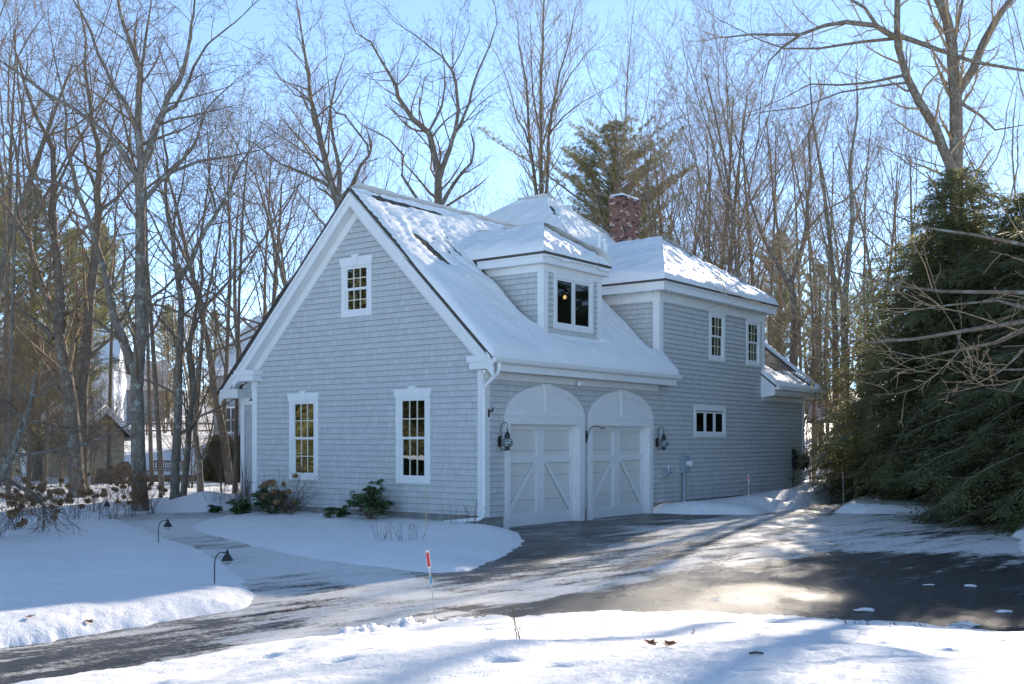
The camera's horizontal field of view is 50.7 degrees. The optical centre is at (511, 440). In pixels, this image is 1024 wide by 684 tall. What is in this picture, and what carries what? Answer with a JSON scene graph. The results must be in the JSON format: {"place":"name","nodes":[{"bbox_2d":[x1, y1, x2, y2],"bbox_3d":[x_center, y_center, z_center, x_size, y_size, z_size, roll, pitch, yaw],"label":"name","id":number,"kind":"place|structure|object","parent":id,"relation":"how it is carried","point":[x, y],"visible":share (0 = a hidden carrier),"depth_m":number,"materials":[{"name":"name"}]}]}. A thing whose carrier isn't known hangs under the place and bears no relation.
{"place":"outdoors","nodes":[
{"label":"outdoors","id":0,"kind":"place"},
{"bbox_2d":[0,390,1023,683],"bbox_3d":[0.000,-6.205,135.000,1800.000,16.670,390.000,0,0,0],"label":"ground","id":1,"kind":"structure","parent":0,"point":[106,574],"depth_m":9.26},
{"bbox_2d":[0,490,27,536],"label":"hydrangea shrub","id":2,"kind":"object","parent":1,"relation":"on","point":[12,514],"visible":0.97,"depth_m":18.55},
{"bbox_2d":[0,156,74,450],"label":"white pine","id":3,"kind":"object","parent":1,"relation":"on","point":[19,269],"visible":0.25,"depth_m":43.15,"materials":[{"name":"green plant"}]},
{"bbox_2d":[12,478,70,524],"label":"hydrangea shrub","id":4,"kind":"object","parent":1,"relation":"on","point":[60,501],"visible":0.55,"depth_m":21.40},
{"bbox_2d":[0,0,104,498],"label":"bare tree","id":5,"kind":"object","parent":1,"relation":"on","point":[11,340],"visible":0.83,"depth_m":30.09,"materials":[{"name":"brown plant"}]},
{"bbox_2d":[0,282,105,492],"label":"bare shrub","id":6,"kind":"object","parent":1,"relation":"on","point":[17,347],"visible":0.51,"depth_m":34.07,"materials":[{"name":"brown plant"}]},
{"bbox_2d":[0,182,114,480],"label":"white pine","id":7,"kind":"object","parent":1,"relation":"on","point":[38,474],"visible":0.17,"depth_m":47.81,"materials":[{"name":"green plant"}]},
{"bbox_2d":[0,135,114,489],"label":"bare tree","id":8,"kind":"object","parent":1,"relation":"on","point":[45,468],"visible":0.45,"depth_m":35.99,"materials":[{"name":"brown plant"}]},
{"bbox_2d":[6,335,112,486],"bbox_3d":[-17.005,-1.085,40.419,4.299,5.993,4.625,0,0,28],"label":"bare shrub","id":9,"kind":"object","parent":1,"relation":"on","point":[64,444],"visible":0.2,"depth_m":40.06,"materials":[{"name":"brown plant"}]},
{"bbox_2d":[0,0,127,497],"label":"maple tree","id":10,"kind":"object","parent":1,"relation":"on","point":[59,338],"visible":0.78,"depth_m":31.39,"materials":[{"name":"brown plant"}]},
{"bbox_2d":[0,404,130,477],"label":"garden shed","id":11,"kind":"structure","parent":1,"relation":"on","point":[114,461],"depth_m":51.21,"materials":[{"name":"beige"}]},
{"bbox_2d":[0,327,130,422],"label":"white house","id":12,"kind":"structure","parent":1,"relation":"on","point":[119,383],"depth_m":79.00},
{"bbox_2d":[51,478,94,519],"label":"hydrangea shrub","id":13,"kind":"object","parent":1,"relation":"on","point":[69,496],"visible":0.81,"depth_m":22.86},
{"bbox_2d":[28,339,129,484],"bbox_3d":[-16.616,-1.060,42.376,4.299,5.993,4.110,0,0,24],"label":"bare shrub","id":14,"kind":"object","parent":1,"relation":"on","point":[118,405],"visible":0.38,"depth_m":42.19,"materials":[{"name":"brown plant"}]},
{"bbox_2d":[27,224,134,405],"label":"white pine","id":15,"kind":"object","parent":1,"relation":"on","point":[99,342],"visible":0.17,"depth_m":65.92,"materials":[{"name":"green plant"}]},
{"bbox_2d":[0,0,164,495],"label":"maple tree","id":16,"kind":"object","parent":1,"relation":"on","point":[86,351],"visible":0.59,"depth_m":32.40,"materials":[{"name":"brown plant"}]},
{"bbox_2d":[0,349,169,534],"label":"tree","id":17,"kind":"object","parent":1,"relation":"on","point":[9,459],"visible":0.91,"depth_m":17.98,"materials":[{"name":"brown plant"}]},
{"bbox_2d":[0,0,176,479],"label":"bare tree","id":18,"kind":"object","parent":1,"relation":"on","point":[8,271],"visible":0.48,"depth_m":40.71,"materials":[{"name":"brown plant"}]},
{"bbox_2d":[0,0,195,300],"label":"bare oak","id":19,"kind":"object","parent":1,"relation":"on","point":[6,248],"visible":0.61,"depth_m":38.10,"materials":[{"name":"brown plant"}]},
{"bbox_2d":[65,221,157,345],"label":"white pine","id":20,"kind":"object","parent":1,"relation":"on","point":[120,275],"visible":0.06,"depth_m":83.73,"materials":[{"name":"green plant"}]},
{"bbox_2d":[93,462,131,483],"bbox_3d":[-16.167,1.444,44.018,2.046,1.229,1.424,0,0,0],"label":"boulder","id":21,"kind":"object","parent":1,"relation":"on","point":[103,473],"visible":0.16,"depth_m":43.70,"materials":[{"name":"grey stone"}]},
{"bbox_2d":[84,461,152,519],"bbox_3d":[-9.077,1.116,24.605,1.530,1.366,1.447,0,0,37],"label":"hydrangea shrub","id":22,"kind":"object","parent":1,"relation":"on","point":[104,492],"visible":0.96,"depth_m":24.40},
{"bbox_2d":[65,63,183,468],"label":"bare tree","id":23,"kind":"object","parent":1,"relation":"on","point":[110,366],"visible":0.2,"depth_m":52.08,"materials":[{"name":"brown plant"}]},
{"bbox_2d":[95,456,162,515],"bbox_3d":[-9.341,1.080,26.393,1.328,1.567,1.729,0,0,21],"label":"hydrangea shrub","id":24,"kind":"object","parent":1,"relation":"on","point":[133,487],"visible":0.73,"depth_m":26.38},
{"bbox_2d":[71,30,199,483],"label":"bare tree","id":25,"kind":"object","parent":1,"relation":"on","point":[151,461],"visible":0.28,"depth_m":43.88,"materials":[{"name":"brown plant"}]},
{"bbox_2d":[36,9,238,494],"bbox_3d":[-12.056,-5.930,32.695,5.289,15.672,6.869,0,0,21],"label":"bare tree","id":26,"kind":"object","parent":1,"relation":"on","point":[158,434],"visible":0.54,"depth_m":32.91,"materials":[{"name":"brown plant"}]},
{"bbox_2d":[127,361,169,421],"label":"grey garage","id":27,"kind":"structure","parent":1,"relation":"on","point":[128,398],"depth_m":86.20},
{"bbox_2d":[0,0,312,511],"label":"oak tree","id":28,"kind":"object","parent":1,"relation":"on","point":[135,359],"visible":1,"depth_m":27.52,"materials":[{"name":"brown plant"}]},
{"bbox_2d":[121,301,198,432],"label":"bare tree","id":29,"kind":"object","parent":1,"relation":"on","point":[164,347],"visible":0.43,"depth_m":72.18,"materials":[{"name":"brown plant"}]},
{"bbox_2d":[150,303,195,416],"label":"white pine","id":30,"kind":"object","parent":1,"relation":"on","point":[163,341],"visible":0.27,"depth_m":91.78,"materials":[{"name":"green plant"}]},
{"bbox_2d":[18,0,333,483],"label":"bare oak","id":31,"kind":"object","parent":1,"relation":"on","point":[209,352],"visible":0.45,"depth_m":42.06,"materials":[{"name":"brown plant"}]},
{"bbox_2d":[143,357,231,487],"bbox_3d":[-11.617,-0.609,37.746,3.759,4.994,3.583,0,0,23],"label":"bare shrub","id":32,"kind":"object","parent":1,"relation":"on","point":[183,424],"visible":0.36,"depth_m":37.89,"materials":[{"name":"brown plant"}]},
{"bbox_2d":[88,33,305,499],"bbox_3d":[-8.602,-4.650,29.718,5.146,13.054,4.407,0,0,-43],"label":"maple tree","id":33,"kind":"object","parent":1,"relation":"on","point":[178,432],"visible":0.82,"depth_m":29.19,"materials":[{"name":"brown plant"}]},
{"bbox_2d":[47,55,346,330],"bbox_3d":[-11.549,-6.832,45.007,13.183,17.688,11.427,0,0,0],"label":"bare oak","id":34,"kind":"object","parent":1,"relation":"on","point":[277,257],"visible":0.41,"depth_m":44.60,"materials":[{"name":"brown plant"}]},
{"bbox_2d":[160,141,249,491],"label":"maple tree","id":35,"kind":"object","parent":1,"relation":"on","point":[199,468],"visible":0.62,"depth_m":33.47,"materials":[{"name":"brown plant"}]},
{"bbox_2d":[194,434,233,482],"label":"evergreen shrub","id":36,"kind":"object","parent":1,"relation":"on","point":[206,472],"visible":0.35,"depth_m":46.56,"materials":[{"name":"green plant"}]},
{"bbox_2d":[143,64,293,496],"bbox_3d":[-8.544,-4.333,30.776,3.190,12.426,4.123,0,0,44],"label":"maple tree","id":37,"kind":"object","parent":1,"relation":"on","point":[189,412],"visible":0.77,"depth_m":30.08,"materials":[{"name":"brown plant"}]},
{"bbox_2d":[197,413,239,492],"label":"bare shrub","id":38,"kind":"object","parent":1,"relation":"on","point":[220,475],"visible":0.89,"depth_m":32.37,"materials":[{"name":"brown plant"}]},
{"bbox_2d":[205,316,261,441],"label":"grey house","id":39,"kind":"structure","parent":1,"relation":"on","point":[230,407],"depth_m":64.90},
{"bbox_2d":[149,46,319,423],"bbox_3d":[-12.803,-8.511,51.604,7.910,20.989,9.854,0,0,37],"label":"bare tree","id":40,"kind":"object","parent":1,"relation":"on","point":[226,365],"visible":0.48,"depth_m":50.72,"materials":[{"name":"brown plant"}]},
{"bbox_2d":[132,97,341,354],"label":"bare oak","id":41,"kind":"object","parent":1,"relation":"on","point":[234,315],"visible":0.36,"depth_m":46.85,"materials":[{"name":"brown plant"}]},
{"bbox_2d":[178,45,315,492],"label":"bare tree","id":42,"kind":"object","parent":1,"relation":"on","point":[236,412],"visible":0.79,"depth_m":34.04,"materials":[{"name":"brown plant"}]},
{"bbox_2d":[187,58,344,319],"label":"bare tree","id":43,"kind":"object","parent":1,"relation":"on","point":[265,307],"visible":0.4,"depth_m":56.89,"materials":[{"name":"brown plant"}]},
{"bbox_2d":[249,481,299,513],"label":"rhododendron","id":44,"kind":"object","parent":1,"relation":"on","point":[267,498],"visible":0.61,"depth_m":24.93,"materials":[{"name":"green plant"}]},
{"bbox_2d":[200,84,363,300],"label":"bare tree","id":45,"kind":"object","parent":1,"relation":"on","point":[275,195],"visible":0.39,"depth_m":61.31,"materials":[{"name":"brown plant"}]},
{"bbox_2d":[153,49,414,337],"bbox_3d":[-10.382,-8.320,52.017,14.586,20.698,10.420,0,0,23],"label":"bare oak","id":46,"kind":"object","parent":1,"relation":"on","point":[276,266],"visible":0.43,"depth_m":51.88,"materials":[{"name":"brown plant"}]},
{"bbox_2d":[250,465,321,514],"bbox_3d":[-5.130,1.012,24.279,1.351,1.352,1.615,0,0,41],"label":"hydrangea shrub","id":47,"kind":"object","parent":1,"relation":"on","point":[271,482],"visible":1,"depth_m":24.37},
{"bbox_2d":[204,0,385,240],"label":"oak tree","id":48,"kind":"object","parent":1,"relation":"on","point":[337,194],"visible":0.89,"depth_m":38.94,"materials":[{"name":"brown plant"}]},
{"bbox_2d":[282,96,424,264],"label":"bare tree","id":49,"kind":"object","parent":1,"relation":"on","point":[365,163],"visible":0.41,"depth_m":62.26,"materials":[{"name":"brown plant"}]},
{"bbox_2d":[345,479,395,518],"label":"rhododendron","id":50,"kind":"object","parent":1,"relation":"on","point":[372,503],"visible":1,"depth_m":23.00,"materials":[{"name":"green plant"}]},
{"bbox_2d":[312,0,536,207],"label":"oak tree","id":51,"kind":"object","parent":1,"relation":"on","point":[438,167],"visible":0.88,"depth_m":40.89,"materials":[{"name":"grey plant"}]},
{"bbox_2d":[0,257,901,419],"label":"woodland","id":52,"kind":"object","parent":1,"relation":"on","point":[188,330],"visible":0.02,"depth_m":110.60,"materials":[{"name":"brown plant"}]},
{"bbox_2d":[217,183,825,528],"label":"shingled house","id":53,"kind":"structure","parent":1,"relation":"on","point":[389,320],"depth_m":24.88,"materials":[{"name":"paint"}]},
{"bbox_2d":[287,391,319,479],"bbox_3d":[-4.606,-0.132,25.588,1.100,2.085,0.985,0,0,37],"label":"window","id":54,"kind":"structure","parent":53,"relation":"in","point":[303,406],"depth_m":25.26,"materials":[{"name":"white paint"}]},
{"bbox_2d":[339,254,373,317],"bbox_3d":[-3.222,-3.482,24.536,1.060,1.385,0.985,0,0,37],"label":"window","id":55,"kind":"structure","parent":53,"relation":"in","point":[356,271],"depth_m":24.20,"materials":[{"name":"white paint"}]},
{"bbox_2d":[393,386,431,483],"bbox_3d":[-1.862,-0.132,23.499,1.100,2.085,0.985,0,0,37],"label":"window","id":56,"kind":"structure","parent":53,"relation":"in","point":[413,404],"depth_m":23.17,"materials":[{"name":"white paint"}]},
{"bbox_2d":[510,424,572,526],"bbox_3d":[0.596,0.745,23.795,0.095,2.210,2.630,0,0,37],"label":"garage door","id":57,"kind":"structure","parent":53,"relation":"in","point":[541,456],"depth_m":23.76,"materials":[{"name":"paint"}]},
{"bbox_2d":[553,273,593,333],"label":"window","id":58,"kind":"structure","parent":53,"relation":"in","point":[575,313],"depth_m":25.54,"materials":[{"name":"white paint"}]},
{"bbox_2d":[593,426,643,518],"bbox_3d":[2.510,0.745,26.311,0.095,2.210,2.630,0,0,37],"label":"garage door","id":59,"kind":"structure","parent":53,"relation":"in","point":[618,451],"depth_m":26.34,"materials":[{"name":"paint"}]},
{"bbox_2d":[693,404,725,436],"bbox_3d":[5.125,-0.550,30.185,0.943,0.880,1.880,0,0,37],"label":"window","id":60,"kind":"structure","parent":53,"relation":"in","point":[709,420],"depth_m":30.37,"materials":[{"name":"white paint"}]},
{"bbox_2d":[709,311,724,361],"bbox_3d":[5.384,-2.920,30.520,0.942,1.380,0.950,0,0,37],"label":"window","id":61,"kind":"structure","parent":53,"relation":"in","point":[716,320],"depth_m":30.51,"materials":[{"name":"white paint"}]},
{"bbox_2d":[746,319,760,366],"bbox_3d":[6.817,-2.920,32.393,0.942,1.380,0.950,0,0,37],"label":"window","id":62,"kind":"structure","parent":53,"relation":"in","point":[753,328],"depth_m":32.39,"materials":[{"name":"white paint"}]},
{"bbox_2d":[469,0,636,201],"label":"maple tree","id":63,"kind":"object","parent":1,"relation":"on","point":[540,124],"visible":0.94,"depth_m":46.88,"materials":[{"name":"brown plant"}]},
{"bbox_2d":[486,0,719,257],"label":"bare tree","id":64,"kind":"object","parent":1,"relation":"on","point":[626,109],"visible":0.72,"depth_m":50.97,"materials":[{"name":"brown plant"}]},
{"bbox_2d":[478,114,728,266],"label":"white pine","id":65,"kind":"object","parent":1,"relation":"on","point":[592,166],"visible":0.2,"depth_m":57.00,"materials":[{"name":"green plant"}]},
{"bbox_2d":[549,25,740,258],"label":"bare tree","id":66,"kind":"object","parent":1,"relation":"on","point":[653,127],"visible":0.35,"depth_m":57.80,"materials":[{"name":"brown plant"}]},
{"bbox_2d":[519,9,858,340],"bbox_3d":[7.403,-8.434,48.322,13.007,20.925,11.792,0,0,44],"label":"bare tree","id":67,"kind":"object","parent":1,"relation":"on","point":[655,224],"visible":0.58,"depth_m":48.28,"materials":[{"name":"brown plant"}]},
{"bbox_2d":[578,77,808,352],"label":"bare tree","id":68,"kind":"object","parent":1,"relation":"on","point":[690,144],"visible":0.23,"depth_m":55.06,"materials":[{"name":"brown plant"}]},
{"bbox_2d":[642,81,778,289],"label":"bare tree","id":69,"kind":"object","parent":1,"relation":"on","point":[692,174],"visible":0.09,"depth_m":63.92,"materials":[{"name":"brown plant"}]},
{"bbox_2d":[637,16,834,277],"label":"bare tree","id":70,"kind":"object","parent":1,"relation":"on","point":[736,272],"visible":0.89,"depth_m":45.50,"materials":[{"name":"brown plant"}]},
{"bbox_2d":[656,172,818,355],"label":"bare tree","id":71,"kind":"object","parent":1,"relation":"on","point":[748,264],"visible":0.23,"depth_m":53.79,"materials":[{"name":"brown plant"}]},
{"bbox_2d":[646,3,846,289],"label":"bare tree","id":72,"kind":"object","parent":1,"relation":"on","point":[750,255],"visible":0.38,"depth_m":56.69,"materials":[{"name":"brown plant"}]},
{"bbox_2d":[690,52,803,282],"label":"bare tree","id":73,"kind":"object","parent":1,"relation":"on","point":[744,138],"visible":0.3,"depth_m":61.48,"materials":[{"name":"brown plant"}]},
{"bbox_2d":[625,0,871,271],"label":"bare tree","id":74,"kind":"object","parent":1,"relation":"on","point":[730,154],"visible":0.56,"depth_m":53.73,"materials":[{"name":"brown plant"}]},
{"bbox_2d":[612,0,888,285],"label":"bare tree","id":75,"kind":"object","parent":1,"relation":"on","point":[730,259],"visible":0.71,"depth_m":48.03,"materials":[{"name":"brown plant"}]},
{"bbox_2d":[678,152,824,372],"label":"bare tree","id":76,"kind":"object","parent":1,"relation":"on","point":[750,244],"visible":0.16,"depth_m":58.09,"materials":[{"name":"brown plant"}]},
{"bbox_2d":[733,229,814,364],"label":"white pine","id":77,"kind":"object","parent":1,"relation":"on","point":[787,321],"visible":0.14,"depth_m":89.32,"materials":[{"name":"green plant"}]},
{"bbox_2d":[707,40,851,345],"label":"bare tree","id":78,"kind":"object","parent":1,"relation":"on","point":[773,270],"visible":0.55,"depth_m":52.23,"materials":[{"name":"brown plant"}]},
{"bbox_2d":[745,86,843,369],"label":"bare tree","id":79,"kind":"object","parent":1,"relation":"on","point":[798,273],"visible":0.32,"depth_m":55.88,"materials":[{"name":"brown plant"}]},
{"bbox_2d":[705,71,904,354],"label":"bare tree","id":80,"kind":"object","parent":1,"relation":"on","point":[780,284],"visible":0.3,"depth_m":60.55,"materials":[{"name":"brown plant"}]},
{"bbox_2d":[713,57,902,366],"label":"maple tree","id":81,"kind":"object","parent":1,"relation":"on","point":[789,282],"visible":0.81,"depth_m":44.06,"materials":[{"name":"brown plant"}]},
{"bbox_2d":[765,296,856,449],"bbox_3d":[10.062,-1.610,37.615,5.016,6.992,5.136,0,0,14],"label":"bare shrub","id":82,"kind":"object","parent":1,"relation":"on","point":[787,333],"visible":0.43,"depth_m":37.40,"materials":[{"name":"brown plant"}]},
{"bbox_2d":[733,77,895,445],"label":"bare tree","id":83,"kind":"object","parent":1,"relation":"on","point":[815,300],"visible":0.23,"depth_m":61.57,"materials":[{"name":"brown plant"}]},
{"bbox_2d":[755,86,876,475],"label":"bare tree","id":84,"kind":"object","parent":1,"relation":"on","point":[811,294],"visible":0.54,"depth_m":47.78,"materials":[{"name":"brown plant"}]},
{"bbox_2d":[784,260,867,432],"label":"white pine","id":85,"kind":"object","parent":1,"relation":"on","point":[820,312],"visible":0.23,"depth_m":73.64,"materials":[{"name":"green plant"}]},
{"bbox_2d":[798,341,858,480],"bbox_3d":[12.655,-1.095,44.052,4.299,5.993,3.881,0,0,-32],"label":"bare shrub","id":86,"kind":"object","parent":1,"relation":"on","point":[809,441],"visible":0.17,"depth_m":43.92,"materials":[{"name":"brown plant"}]},
{"bbox_2d":[768,82,906,440],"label":"bare tree","id":87,"kind":"object","parent":1,"relation":"on","point":[825,338],"visible":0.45,"depth_m":54.16,"materials":[{"name":"brown plant"}]},
{"bbox_2d":[781,19,898,425],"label":"maple tree","id":88,"kind":"object","parent":1,"relation":"on","point":[847,260],"visible":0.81,"depth_m":39.36,"materials":[{"name":"brown plant"}]},
{"bbox_2d":[805,414,877,493],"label":"hemlock","id":89,"kind":"object","parent":1,"relation":"on","point":[825,467],"visible":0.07,"depth_m":37.27,"materials":[{"name":"green plant"}]},
{"bbox_2d":[783,36,904,434],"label":"maple tree","id":90,"kind":"object","parent":1,"relation":"on","point":[833,302],"visible":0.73,"depth_m":40.17,"materials":[{"name":"brown plant"}]},
{"bbox_2d":[773,101,915,398],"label":"bare tree","id":91,"kind":"object","parent":1,"relation":"on","point":[829,201],"visible":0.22,"depth_m":60.57,"materials":[{"name":"brown plant"}]},
{"bbox_2d":[666,108,1023,425],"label":"linden tree","id":92,"kind":"object","parent":1,"relation":"on","point":[1002,324],"visible":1,"depth_m":11.71,"materials":[{"name":"brown plant"}]},
{"bbox_2d":[677,0,1023,219],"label":"oak tree","id":93,"kind":"object","parent":1,"relation":"on","point":[897,36],"visible":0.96,"depth_m":39.83,"materials":[{"name":"brown plant"}]},
{"bbox_2d":[794,99,916,364],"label":"bare tree","id":94,"kind":"object","parent":1,"relation":"on","point":[869,266],"visible":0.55,"depth_m":56.06,"materials":[{"name":"brown plant"}]},
{"bbox_2d":[825,267,891,399],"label":"white pine","id":95,"kind":"object","parent":1,"relation":"on","point":[858,326],"visible":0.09,"depth_m":79.81,"materials":[{"name":"green plant"}]},
{"bbox_2d":[809,71,941,390],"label":"bare tree","id":96,"kind":"object","parent":1,"relation":"on","point":[864,248],"visible":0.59,"depth_m":49.63,"materials":[{"name":"brown plant"}]},
{"bbox_2d":[837,103,934,335],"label":"bare tree","id":97,"kind":"object","parent":1,"relation":"on","point":[888,195],"visible":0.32,"depth_m":62.31,"materials":[{"name":"brown plant"}]},
{"bbox_2d":[767,14,1023,287],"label":"bare oak","id":98,"kind":"object","parent":1,"relation":"on","point":[915,150],"visible":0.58,"depth_m":49.99,"materials":[{"name":"brown plant"}]},
{"bbox_2d":[786,219,1012,503],"bbox_3d":[13.387,-1.282,32.729,10.140,10.993,10.347,0,0,0],"label":"hemlock","id":99,"kind":"object","parent":1,"relation":"on","point":[850,494],"visible":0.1,"depth_m":32.41,"materials":[{"name":"green plant"}]},
{"bbox_2d":[807,69,1003,337],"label":"bare tree","id":100,"kind":"object","parent":1,"relation":"on","point":[895,192],"visible":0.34,"depth_m":63.37,"materials":[{"name":"brown plant"}]},
{"bbox_2d":[789,162,1023,495],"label":"hemlock","id":101,"kind":"object","parent":1,"relation":"on","point":[940,239],"visible":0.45,"depth_m":29.92,"materials":[{"name":"green plant"}]},
{"bbox_2d":[833,45,1022,298],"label":"bare tree","id":102,"kind":"object","parent":1,"relation":"on","point":[910,177],"visible":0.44,"depth_m":59.36,"materials":[{"name":"brown plant"}]},
{"bbox_2d":[843,188,1023,521],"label":"hemlock","id":103,"kind":"object","parent":1,"relation":"on","point":[992,270],"visible":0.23,"depth_m":27.57,"materials":[{"name":"green plant"}]},
{"bbox_2d":[880,217,1023,535],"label":"hemlock","id":104,"kind":"object","parent":1,"relation":"on","point":[1006,504],"visible":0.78,"depth_m":23.38,"materials":[{"name":"green plant"}]},
{"bbox_2d":[912,0,1023,221],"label":"maple tree","id":105,"kind":"object","parent":1,"relation":"on","point":[954,132],"visible":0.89,"depth_m":42.84,"materials":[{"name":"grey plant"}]},
{"bbox_2d":[940,0,1023,215],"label":"bare tree","id":106,"kind":"object","parent":1,"relation":"on","point":[1012,150],"visible":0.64,"depth_m":51.33,"materials":[{"name":"brown plant"}]},
{"bbox_2d":[0,495,1023,683],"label":"driveway","id":107,"kind":"structure","parent":0,"point":[822,560],"depth_m":14.15,"materials":[{"name":"asphalt"}]},
{"bbox_2d":[0,0,1023,389],"label":"sky","id":108,"kind":"structure","parent":0,"point":[252,21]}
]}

